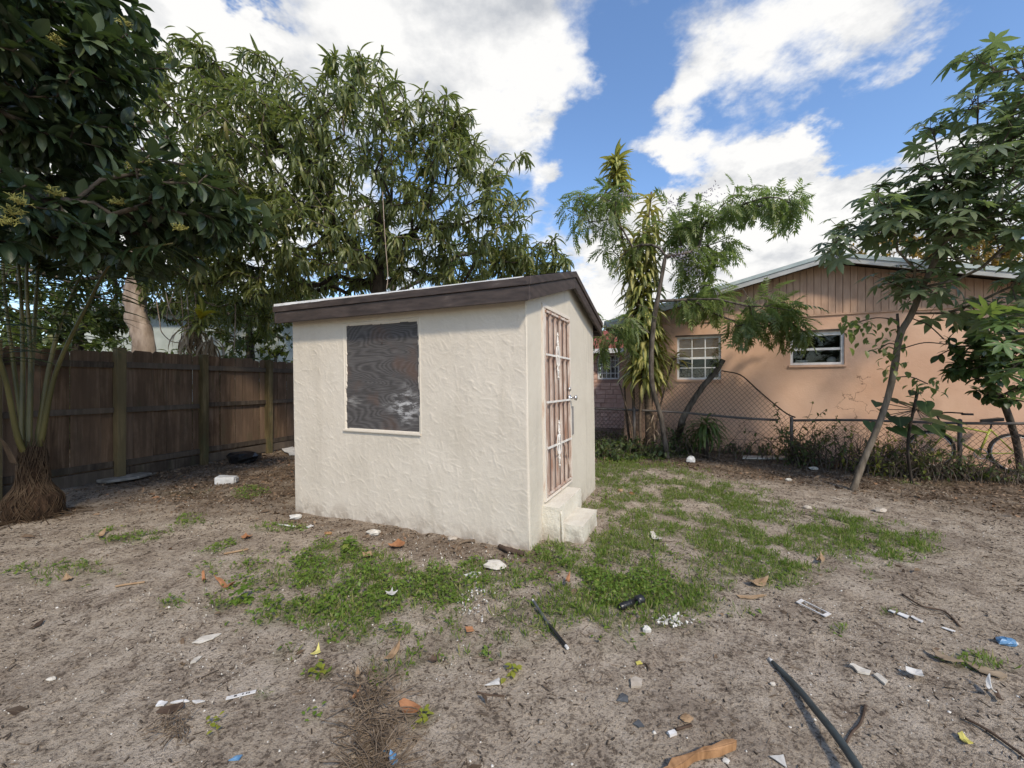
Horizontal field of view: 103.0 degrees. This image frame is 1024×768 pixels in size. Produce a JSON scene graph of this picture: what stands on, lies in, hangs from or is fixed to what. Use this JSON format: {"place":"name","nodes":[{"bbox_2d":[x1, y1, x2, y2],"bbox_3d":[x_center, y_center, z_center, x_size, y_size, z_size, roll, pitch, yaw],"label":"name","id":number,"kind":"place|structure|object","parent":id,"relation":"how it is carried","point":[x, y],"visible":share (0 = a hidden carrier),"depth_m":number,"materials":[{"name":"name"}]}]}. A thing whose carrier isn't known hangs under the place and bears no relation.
{"place":"outdoors","nodes":[
{"label":"outdoors","id":0,"kind":"place"},
{"bbox_2d":[0,446,1022,694],"bbox_3d":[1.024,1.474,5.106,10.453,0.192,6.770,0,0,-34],"label":"grass","id":1,"kind":"structure","parent":0,"point":[787,539],"depth_m":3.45,"materials":[{"name":"plant"}]},
{"bbox_2d":[0,428,1023,767],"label":"ground","id":2,"kind":"structure","parent":0,"point":[264,732],"depth_m":2.35,"materials":[{"name":"soil"}]},
{"bbox_2d":[0,290,61,346],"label":"treeline","id":3,"kind":"object","parent":2,"relation":"on","point":[15,341],"visible":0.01,"depth_m":19.80,"materials":[{"name":"green plant"}]},
{"bbox_2d":[0,132,202,528],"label":"coconut palm","id":4,"kind":"object","parent":2,"relation":"on","point":[35,493],"visible":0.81,"depth_m":4.59,"materials":[{"name":"plant"}]},
{"bbox_2d":[0,264,220,350],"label":"background tree","id":5,"kind":"object","parent":2,"relation":"on","point":[111,327],"visible":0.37,"depth_m":11.86,"materials":[{"name":"green plant"}]},
{"bbox_2d":[0,120,242,353],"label":"smooth barked tree","id":6,"kind":"object","parent":2,"relation":"on","point":[141,335],"visible":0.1,"depth_m":9.32,"materials":[{"name":"green plant"}]},
{"bbox_2d":[115,581,144,586],"bbox_3d":[-2.845,1.491,3.036,0.178,0.021,0.031,0,0,-19],"label":"tan stick","id":7,"kind":"object","parent":2,"relation":"on","point":[130,584],"visible":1,"depth_m":3.04,"materials":[{"name":"wood"}]},
{"bbox_2d":[0,0,285,288],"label":"avocado tree","id":8,"kind":"object","parent":2,"relation":"on","point":[68,210],"visible":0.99,"depth_m":4.16,"materials":[{"name":"green plant"}]},
{"bbox_2d":[0,307,292,448],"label":"dark understory","id":9,"kind":"object","parent":2,"relation":"on","point":[231,353],"visible":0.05,"depth_m":9.66,"materials":[{"name":"green plant"}]},
{"bbox_2d":[0,340,293,499],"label":"wooden fence","id":10,"kind":"object","parent":2,"relation":"on","point":[128,415],"visible":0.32,"depth_m":6.84,"materials":[{"name":"brown wood"}]},
{"bbox_2d":[140,700,198,749],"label":"root tuft","id":11,"kind":"object","parent":2,"relation":"on","point":[175,726],"visible":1,"depth_m":1.77,"materials":[{"name":"plant"}]},
{"bbox_2d":[156,701,183,713],"bbox_3d":[-1.569,1.493,1.870,0.101,0.017,0.046,0,0,-23],"label":"brown scrap","id":12,"kind":"object","parent":2,"relation":"on","point":[165,709],"visible":0.96,"depth_m":1.87,"materials":[{"name":"brown"}]},
{"bbox_2d":[68,303,292,401],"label":"pale green building","id":13,"kind":"structure","parent":2,"relation":"on","point":[161,340],"depth_m":15.00,"materials":[{"name":"paint"}]},
{"bbox_2d":[168,295,225,359],"bbox_3d":[-6.754,-0.188,8.758,1.037,3.378,0.995,0,0,0],"label":"withered dracaena","id":14,"kind":"object","parent":2,"relation":"on","point":[206,347],"visible":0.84,"depth_m":8.71,"materials":[{"name":"green plant"}]},
{"bbox_2d":[192,633,220,643],"bbox_3d":[-1.800,1.501,2.398,0.128,0.012,0.065,0,0,-15],"label":"white shard","id":15,"kind":"object","parent":2,"relation":"on","point":[203,639],"visible":1,"depth_m":2.39,"materials":[{"name":"paint"}]},
{"bbox_2d":[75,569,348,724],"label":"white crumbs","id":16,"kind":"object","parent":2,"relation":"on","point":[102,691],"visible":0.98,"depth_m":2.24,"materials":[{"name":"paint"}]},
{"bbox_2d":[206,711,223,734],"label":"weed plant","id":17,"kind":"object","parent":2,"relation":"on","point":[213,723],"visible":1,"depth_m":1.79,"materials":[{"name":"green plant"}]},
{"bbox_2d":[214,575,235,587],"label":"fallen leaf","id":18,"kind":"object","parent":2,"relation":"on","point":[221,581],"visible":1,"depth_m":3.00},
{"bbox_2d":[214,475,238,484],"bbox_3d":[-4.264,1.432,6.089,0.275,0.130,0.163,0,0,-14],"label":"plastic block","id":19,"kind":"object","parent":2,"relation":"on","point":[225,479],"depth_m":6.03,"materials":[{"name":"white plastic"}]},
{"bbox_2d":[161,263,320,360],"bbox_3d":[-8.752,-1.369,12.927,5.409,5.978,3.041,0,0,0],"label":"background tree","id":20,"kind":"object","parent":2,"relation":"on","point":[257,337],"visible":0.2,"depth_m":12.86,"materials":[{"name":"green plant"}]},
{"bbox_2d":[226,690,255,699],"bbox_3d":[-1.322,1.517,1.988,0.124,0.005,0.020,0,0,-22],"label":"marked strip","id":21,"kind":"object","parent":2,"relation":"on","point":[240,694],"visible":0.99,"depth_m":1.99,"materials":[{"name":"white plastic"}]},
{"bbox_2d":[228,583,254,604],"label":"weed plant","id":22,"kind":"object","parent":2,"relation":"on","point":[240,590],"visible":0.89,"depth_m":2.81,"materials":[{"name":"green plant"}]},
{"bbox_2d":[226,451,261,463],"bbox_3d":[-5.199,1.405,7.826,0.662,0.239,0.493,0,0,0],"label":"dark bag","id":23,"kind":"object","parent":2,"relation":"on","point":[242,457],"visible":0.96,"depth_m":7.69,"materials":[{"name":"black plastic"}]},
{"bbox_2d":[257,342,289,361],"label":"yellow shrub","id":24,"kind":"object","parent":2,"relation":"on","point":[276,353],"visible":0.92,"depth_m":10.24,"materials":[{"name":"grey plant"}]},
{"bbox_2d":[282,447,294,454],"bbox_3d":[-4.955,1.495,9.105,0.330,0.026,1.502,0,0,-31],"label":"white sheet","id":25,"kind":"object","parent":2,"relation":"on","point":[290,450],"visible":0.69,"depth_m":9.13,"materials":[{"name":"plastic"}]},
{"bbox_2d":[302,701,326,720],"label":"weed plant","id":26,"kind":"object","parent":2,"relation":"on","point":[313,712],"visible":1,"depth_m":1.87,"materials":[{"name":"green plant"}]},
{"bbox_2d":[308,659,326,675],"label":"weed plant","id":27,"kind":"object","parent":2,"relation":"on","point":[319,665],"visible":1,"depth_m":2.13,"materials":[{"name":"green plant"}]},
{"bbox_2d":[95,25,573,343],"bbox_3d":[-3.809,-2.380,8.105,10.107,8.013,5.338,0,0,0],"label":"mango tree","id":28,"kind":"object","parent":2,"relation":"on","point":[307,168],"visible":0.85,"depth_m":7.44,"materials":[{"name":"green plant"}]},
{"bbox_2d":[156,275,235,351],"bbox_3d":[-6.641,-1.494,8.576,1.645,1.634,0.416,0,0,0],"label":"hanging vine","id":29,"kind":"object","parent":28,"relation":"hanging from","point":[188,340],"visible":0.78,"depth_m":8.58,"materials":[{"name":"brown plant"}]},
{"bbox_2d":[382,192,387,288],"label":"hanging vine","id":30,"kind":"object","parent":28,"relation":"hanging from","point":[385,240],"visible":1,"depth_m":7.00,"materials":[{"name":"brown plant"}]},
{"bbox_2d":[339,535,358,550],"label":"weed plant","id":31,"kind":"object","parent":2,"relation":"on","point":[347,542],"visible":0.92,"depth_m":3.63,"materials":[{"name":"green plant"}]},
{"bbox_2d":[366,529,380,535],"bbox_3d":[-1.369,1.465,4.002,0.136,0.076,0.098,0,0,0],"label":"white stone","id":32,"kind":"object","parent":2,"relation":"on","point":[373,532],"visible":0.95,"depth_m":3.98,"materials":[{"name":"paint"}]},
{"bbox_2d":[319,647,429,767],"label":"straw heap","id":33,"kind":"object","parent":2,"relation":"on","point":[365,760],"visible":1,"depth_m":1.78,"materials":[{"name":"plant"}]},
{"bbox_2d":[384,637,400,658],"bbox_3d":[-0.659,1.474,2.262,0.042,0.051,0.159,0,0,15],"label":"brown leaf blade","id":34,"kind":"object","parent":2,"relation":"on","point":[393,651],"visible":1,"depth_m":2.27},
{"bbox_2d":[388,749,397,764],"bbox_3d":[-0.479,1.510,1.646,0.033,0.026,0.059,0,0,-39],"label":"wrapper","id":35,"kind":"object","parent":2,"relation":"on","point":[393,755],"visible":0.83,"depth_m":1.65,"materials":[{"name":"blue plastic"}]},
{"bbox_2d":[388,539,404,546],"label":"dry leaf","id":36,"kind":"object","parent":2,"relation":"on","point":[397,542],"visible":1,"depth_m":3.75,"materials":[{"name":"orange plant"}]},
{"bbox_2d":[281,238,520,300],"bbox_3d":[-3.750,-1.875,14.682,8.840,6.988,2.716,0,0,-6],"label":"background tree","id":37,"kind":"object","parent":2,"relation":"on","point":[323,277],"visible":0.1,"depth_m":14.60,"materials":[{"name":"green plant"}]},
{"bbox_2d":[399,698,420,712],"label":"orange leaf","id":38,"kind":"object","parent":2,"relation":"on","point":[404,702],"visible":0.85,"depth_m":1.90,"materials":[{"name":"plant"}]},
{"bbox_2d":[411,704,433,728],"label":"weed plant","id":39,"kind":"object","parent":2,"relation":"on","point":[424,717],"visible":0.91,"depth_m":1.83,"materials":[{"name":"green plant"}]},
{"bbox_2d":[324,537,539,581],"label":"white crumbs","id":40,"kind":"object","parent":2,"relation":"on","point":[442,557],"visible":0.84,"depth_m":3.44,"materials":[{"name":"paint"}]},
{"bbox_2d":[273,271,602,550],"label":"storage shed","id":41,"kind":"structure","parent":2,"relation":"on","point":[463,410],"depth_m":4.12,"materials":[{"name":"beige paint"}]},
{"bbox_2d":[541,303,576,501],"bbox_3d":[0.513,0.180,4.349,0.156,1.930,0.943,0,0,24],"label":"door","id":42,"kind":"structure","parent":41,"relation":"in","point":[555,325],"depth_m":4.28,"materials":[{"name":"white metal"}]},
{"bbox_2d":[454,539,474,552],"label":"pale twig","id":43,"kind":"object","parent":2,"relation":"on","point":[462,542],"visible":1,"depth_m":3.77,"materials":[{"name":"wood"}]},
{"bbox_2d":[457,576,494,621],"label":"white crumbs","id":44,"kind":"object","parent":2,"relation":"on","point":[478,604],"visible":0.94,"depth_m":2.76,"materials":[{"name":"paper"}]},
{"bbox_2d":[477,691,504,696],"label":"dark twig","id":45,"kind":"object","parent":2,"relation":"on","point":[497,695],"visible":0.88,"depth_m":2.00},
{"bbox_2d":[484,678,499,685],"bbox_3d":[-0.101,1.526,2.090,0.078,0.012,0.051,0,0,0],"label":"triangle paper","id":46,"kind":"object","parent":2,"relation":"on","point":[495,681],"visible":1,"depth_m":2.07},
{"bbox_2d":[483,559,505,569],"bbox_3d":[-0.141,1.462,3.295,0.189,0.071,0.122,0,0,21],"label":"plaster chunk","id":47,"kind":"object","parent":2,"relation":"on","point":[494,564],"visible":0.96,"depth_m":3.26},
{"bbox_2d":[498,544,523,555],"bbox_3d":[-0.019,1.456,3.562,0.294,0.052,0.069,0,0,42],"label":"dark root","id":48,"kind":"object","parent":2,"relation":"on","point":[509,549],"visible":0.93,"depth_m":3.53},
{"bbox_2d":[501,662,521,683],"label":"weed plant","id":49,"kind":"object","parent":2,"relation":"on","point":[512,673],"visible":1,"depth_m":2.13,"materials":[{"name":"green plant"}]},
{"bbox_2d":[0,477,1023,767],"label":"soil clods","id":50,"kind":"object","parent":2,"relation":"on","point":[540,721],"visible":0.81,"depth_m":2.61,"materials":[{"name":"soil"}]},
{"bbox_2d":[0,451,1023,767],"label":"wood chips","id":51,"kind":"object","parent":2,"relation":"on","point":[8,735],"visible":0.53,"depth_m":2.90,"materials":[{"name":"wood"}]},
{"bbox_2d":[1,453,1023,767],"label":"straw","id":52,"kind":"object","parent":2,"relation":"on","point":[559,597],"visible":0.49,"depth_m":2.85,"materials":[{"name":"plant"}]},
{"bbox_2d":[4,470,1023,767],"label":"shell bits","id":53,"kind":"object","parent":2,"relation":"on","point":[544,658],"visible":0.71,"depth_m":2.35,"materials":[{"name":"white"}]},
{"bbox_2d":[6,440,1023,767],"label":"leaf litter","id":54,"kind":"object","parent":2,"relation":"on","point":[16,710],"visible":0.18,"depth_m":5.87,"materials":[{"name":"plant"}]},
{"bbox_2d":[532,599,568,649],"bbox_3d":[0.221,1.473,2.518,0.031,0.052,0.484,0,0,-22],"label":"black rod","id":55,"kind":"object","parent":2,"relation":"on","point":[560,639],"visible":0.92,"depth_m":2.44,"materials":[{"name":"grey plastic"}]},
{"bbox_2d":[593,330,623,428],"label":"stone house","id":56,"kind":"structure","parent":2,"relation":"on","point":[607,392],"depth_m":13.89,"materials":[{"name":"pink brick"}]},
{"bbox_2d":[598,354,618,378],"bbox_3d":[3.329,-0.580,13.973,0.730,0.840,0.210,0,0,24],"label":"window","id":57,"kind":"structure","parent":56,"relation":"in","point":[613,373],"depth_m":14.00,"materials":[{"name":"white glass"}]},
{"bbox_2d":[595,432,643,460],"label":"weed clump","id":58,"kind":"object","parent":2,"relation":"on","point":[603,449],"visible":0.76,"depth_m":8.20,"materials":[{"name":"green plant"}]},
{"bbox_2d":[617,693,627,701],"bbox_3d":[0.538,1.516,1.960,0.044,0.013,0.058,0,0,39],"label":"slate shard","id":59,"kind":"object","parent":2,"relation":"on","point":[623,697],"visible":1,"depth_m":1.96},
{"bbox_2d":[618,594,645,609],"bbox_3d":[0.812,1.471,2.735,0.200,0.073,0.089,0,0,-29],"label":"hose nozzle","id":60,"kind":"object","parent":2,"relation":"on","point":[625,604],"visible":0.94,"depth_m":2.73,"materials":[{"name":"black plastic"}]},
{"bbox_2d":[630,676,642,687],"bbox_3d":[0.626,1.507,2.054,0.057,0.017,0.078,0,0,23],"label":"pale flat stone","id":61,"kind":"object","parent":2,"relation":"on","point":[636,681],"visible":1,"depth_m":2.05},
{"bbox_2d":[597,138,694,450],"bbox_3d":[2.952,-1.853,8.905,2.130,6.856,1.373,0,0,0],"label":"dracaena clump","id":62,"kind":"object","parent":2,"relation":"on","point":[638,367],"visible":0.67,"depth_m":8.84,"materials":[{"name":"green plant"}]},
{"bbox_2d":[643,625,650,632],"bbox_3d":[0.821,1.499,2.484,0.053,0.060,0.039,0,0,0],"label":"paper twist","id":63,"kind":"object","parent":2,"relation":"on","point":[646,628],"visible":0.94,"depth_m":2.47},
{"bbox_2d":[610,423,711,460],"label":"weed clump","id":64,"kind":"object","parent":2,"relation":"on","point":[655,452],"visible":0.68,"depth_m":8.57,"materials":[{"name":"green plant"}]},
{"bbox_2d":[668,729,676,737],"bbox_3d":[0.695,1.513,1.764,0.037,0.016,0.018,0,0,-16],"label":"white chip","id":65,"kind":"object","parent":2,"relation":"on","point":[672,732],"visible":1,"depth_m":1.76,"materials":[{"name":"plastic"}]},
{"bbox_2d":[652,612,694,626],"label":"white crumbs","id":66,"kind":"object","parent":2,"relation":"on","point":[665,621],"visible":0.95,"depth_m":2.58,"materials":[{"name":"paper"}]},
{"bbox_2d":[675,723,692,730],"bbox_3d":[0.759,1.515,1.796,0.082,0.016,0.014,0,0,-14],"label":"brown stick","id":67,"kind":"object","parent":2,"relation":"on","point":[689,725],"visible":1,"depth_m":1.79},
{"bbox_2d":[680,713,693,722],"bbox_3d":[0.791,1.510,1.841,0.053,0.022,0.053,0,0,35],"label":"ochre scrap","id":68,"kind":"object","parent":2,"relation":"on","point":[686,717],"visible":1,"depth_m":1.83,"materials":[{"name":"beige plant"}]},
{"bbox_2d":[686,455,694,462],"bbox_3d":[3.435,1.461,7.822,0.167,0.182,0.111,0,0,14],"label":"white bag","id":69,"kind":"object","parent":2,"relation":"on","point":[690,459],"visible":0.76,"depth_m":7.78,"materials":[{"name":"plastic"}]},
{"bbox_2d":[554,173,829,458],"bbox_3d":[3.409,-1.416,8.280,5.057,5.984,2.348,0,0,15],"label":"chinaberry tree","id":70,"kind":"object","parent":2,"relation":"on","point":[689,234],"visible":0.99,"depth_m":8.06,"materials":[{"name":"green plant"}]},
{"bbox_2d":[595,424,800,457],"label":"fence weeds","id":71,"kind":"object","parent":2,"relation":"on","point":[696,448],"visible":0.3,"depth_m":8.72,"materials":[{"name":"green plant"}]},
{"bbox_2d":[664,739,736,767],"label":"split wood","id":72,"kind":"object","parent":2,"relation":"on","point":[721,748],"visible":1,"depth_m":1.65,"materials":[{"name":"wood"}]},
{"bbox_2d":[677,343,724,438],"bbox_3d":[3.937,0.398,9.116,0.836,2.463,2.138,0,0,0],"label":"bare leaning limb","id":73,"kind":"object","parent":2,"relation":"on","point":[700,390],"visible":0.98,"depth_m":8.44,"materials":[{"name":"grey plant"}]},
{"bbox_2d":[681,411,729,458],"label":"spiky plant","id":74,"kind":"object","parent":2,"relation":"on","point":[703,430],"visible":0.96,"depth_m":8.13,"materials":[{"name":"green plant"}]},
{"bbox_2d":[672,421,793,462],"bbox_3d":[4.428,1.125,8.059,2.415,0.811,1.050,0,0,17],"label":"dry vine","id":75,"kind":"object","parent":2,"relation":"on","point":[742,453],"visible":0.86,"depth_m":8.05,"materials":[{"name":"brown plant"}]},
{"bbox_2d":[736,594,765,598],"bbox_3d":[1.707,1.504,2.880,0.214,0.014,0.048,0,0,2],"label":"bark strip","id":76,"kind":"object","parent":2,"relation":"on","point":[750,596],"visible":1,"depth_m":2.88,"materials":[{"name":"beige plant"}]},
{"bbox_2d":[748,575,768,585],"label":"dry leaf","id":77,"kind":"object","parent":2,"relation":"on","point":[762,581],"visible":1,"depth_m":3.06,"materials":[{"name":"beige plant"}]},
{"bbox_2d":[743,455,787,459],"bbox_3d":[5.109,1.461,8.092,1.130,0.042,0.227,0,0,4],"label":"white plank","id":78,"kind":"object","parent":2,"relation":"on","point":[755,457],"visible":0.58,"depth_m":8.02,"materials":[{"name":"paint"}]},
{"bbox_2d":[770,754,786,767],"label":"triangle paper","id":79,"kind":"object","parent":2,"relation":"on","point":[780,759],"visible":1,"depth_m":1.64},
{"bbox_2d":[742,401,857,470],"bbox_3d":[5.390,0.998,7.749,1.519,1.342,1.927,0,0,-39],"label":"bush","id":80,"kind":"object","parent":2,"relation":"on","point":[798,451],"visible":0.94,"depth_m":7.49,"materials":[{"name":"green plant"}]},
{"bbox_2d":[594,370,1023,475],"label":"chain link fence","id":81,"kind":"object","parent":2,"relation":"on","point":[792,421],"visible":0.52,"depth_m":8.13,"materials":[{"name":"metal"}]},
{"bbox_2d":[796,599,830,616],"bbox_3d":[2.021,1.504,2.734,0.084,0.017,0.194,0,0,-25],"label":"plastic holder","id":82,"kind":"object","parent":2,"relation":"on","point":[800,601],"visible":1,"depth_m":2.73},
{"bbox_2d":[604,253,1023,468],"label":"orange house","id":83,"kind":"structure","parent":2,"relation":"on","point":[846,385],"depth_m":8.17,"materials":[{"name":"paint"}]},
{"bbox_2d":[676,335,722,381],"bbox_3d":[4.239,-0.566,9.246,0.968,1.028,0.221,0,0,24],"label":"window","id":84,"kind":"structure","parent":83,"relation":"in","point":[695,346],"depth_m":9.28,"materials":[{"name":"white glass"}]},
{"bbox_2d":[788,331,846,366],"bbox_3d":[6.214,-0.706,8.314,0.968,0.728,0.161,0,0,25],"label":"window","id":85,"kind":"structure","parent":83,"relation":"in","point":[827,333],"depth_m":8.23,"materials":[{"name":"white metal"}]},
{"bbox_2d":[768,657,862,767],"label":"garden hose","id":86,"kind":"object","parent":2,"relation":"on","point":[853,760],"visible":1,"depth_m":1.76,"materials":[{"name":"black plastic"}]},
{"bbox_2d":[845,704,866,743],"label":"long twig","id":87,"kind":"object","parent":2,"relation":"on","point":[854,729],"visible":0.87,"depth_m":1.81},
{"bbox_2d":[849,663,870,674],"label":"plaster trim","id":88,"kind":"structure","parent":2,"relation":"on","point":[859,669],"depth_m":2.14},
{"bbox_2d":[784,423,967,481],"bbox_3d":[6.276,1.221,7.096,1.787,1.102,2.288,0,0,-37],"label":"fence vine","id":89,"kind":"object","parent":2,"relation":"on","point":[827,462],"visible":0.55,"depth_m":6.91,"materials":[{"name":"green plant"}]},
{"bbox_2d":[873,507,886,512],"bbox_3d":[4.353,1.493,4.820,0.134,0.064,0.106,0,0,35],"label":"tan stone","id":90,"kind":"object","parent":2,"relation":"on","point":[879,509],"visible":1,"depth_m":4.80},
{"bbox_2d":[874,673,887,684],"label":"plaster trim","id":91,"kind":"structure","parent":2,"relation":"on","point":[881,678],"depth_m":2.08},
{"bbox_2d":[825,424,947,478],"bbox_3d":[6.271,1.126,6.910,1.443,0.889,1.358,0,0,0],"label":"yellow vine","id":92,"kind":"object","parent":2,"relation":"on","point":[877,455],"visible":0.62,"depth_m":6.76,"materials":[{"name":"green plant"}]},
{"bbox_2d":[862,390,967,483],"bbox_3d":[6.170,0.808,6.240,1.795,1.501,0.879,0,0,-27],"label":"broad leaf plant","id":93,"kind":"object","parent":2,"relation":"on","point":[938,427],"visible":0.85,"depth_m":6.24,"materials":[{"name":"green plant"}]},
{"bbox_2d":[906,666,923,675],"bbox_3d":[2.076,1.485,2.099,0.064,0.026,0.069,0,0,39],"label":"torn label","id":94,"kind":"object","parent":2,"relation":"on","point":[918,672],"visible":1,"depth_m":2.11,"materials":[{"name":"white paper"}]},
{"bbox_2d":[811,29,1023,490],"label":"lobed leaf tree","id":95,"kind":"object","parent":2,"relation":"on","point":[985,158],"visible":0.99,"depth_m":5.05,"materials":[{"name":"green plant"}]},
{"bbox_2d":[827,433,1011,483],"bbox_3d":[6.644,1.168,6.791,2.437,0.880,1.280,0,0,27],"label":"fence vine","id":96,"kind":"object","parent":2,"relation":"on","point":[970,467],"visible":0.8,"depth_m":6.51,"materials":[{"name":"green plant"}]},
{"bbox_2d":[902,593,960,626],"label":"long twig","id":97,"kind":"object","parent":2,"relation":"on","point":[955,621],"visible":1,"depth_m":2.75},
{"bbox_2d":[849,219,1023,266],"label":"background tree","id":98,"kind":"object","parent":2,"relation":"on","point":[989,255],"visible":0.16,"depth_m":19.95,"materials":[{"name":"green plant"}]},
{"bbox_2d":[932,647,963,661],"bbox_3d":[2.386,1.490,2.234,0.103,0.025,0.116,0,0,27],"label":"cardboard strip","id":99,"kind":"object","parent":2,"relation":"on","point":[943,656],"visible":1,"depth_m":2.22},
{"bbox_2d":[957,731,972,743],"bbox_3d":[1.924,1.506,1.730,0.035,0.016,0.065,0,0,8],"label":"yellow chip","id":100,"kind":"object","parent":2,"relation":"on","point":[963,737],"visible":1,"depth_m":1.73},
{"bbox_2d":[910,412,1023,472],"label":"bicycle","id":101,"kind":"object","parent":2,"relation":"on","point":[994,440],"visible":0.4,"depth_m":7.01,"materials":[{"name":"black metal"}]},
{"bbox_2d":[930,305,1023,468],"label":"young tree","id":102,"kind":"object","parent":2,"relation":"on","point":[958,370],"visible":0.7,"depth_m":6.20,"materials":[{"name":"green plant"}]},
{"bbox_2d":[947,455,1023,485],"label":"fence vine","id":103,"kind":"object","parent":2,"relation":"on","point":[1016,474],"visible":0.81,"depth_m":6.22,"materials":[{"name":"green plant"}]},
{"bbox_2d":[965,661,1006,678],"bbox_3d":[2.486,1.499,2.130,0.141,0.015,0.080,0,0,34],"label":"cardboard strip","id":104,"kind":"object","parent":2,"relation":"on","point":[987,670],"visible":0.97,"depth_m":2.12,"materials":[{"name":"cardboard"}]},
{"bbox_2d":[986,673,996,692],"bbox_3d":[2.320,1.457,1.972,0.025,0.050,0.144,0,0,38],"label":"feather","id":105,"kind":"object","parent":2,"relation":"on","point":[988,683],"visible":1,"depth_m":1.99,"materials":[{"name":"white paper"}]},
{"bbox_2d":[965,292,1023,399],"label":"papaya plant","id":106,"kind":"object","parent":2,"relation":"on","point":[1010,322],"visible":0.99,"depth_m":4.76,"materials":[{"name":"green plant"}]},
{"bbox_2d":[965,717,1023,756],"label":"long twig","id":107,"kind":"object","parent":2,"relation":"on","point":[998,737],"visible":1,"depth_m":1.74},
{"bbox_2d":[995,636,1017,646],"bbox_3d":[2.917,1.519,2.400,0.116,0.051,0.072,0,0,0],"label":"blue can","id":108,"kind":"object","parent":2,"relation":"on","point":[1005,641],"visible":1,"depth_m":2.39,"materials":[{"name":"metal"}]},
{"bbox_2d":[0,0,1023,346],"label":"sky","id":109,"kind":"structure","parent":0,"point":[827,94],"materials":[{"name":"blue"}]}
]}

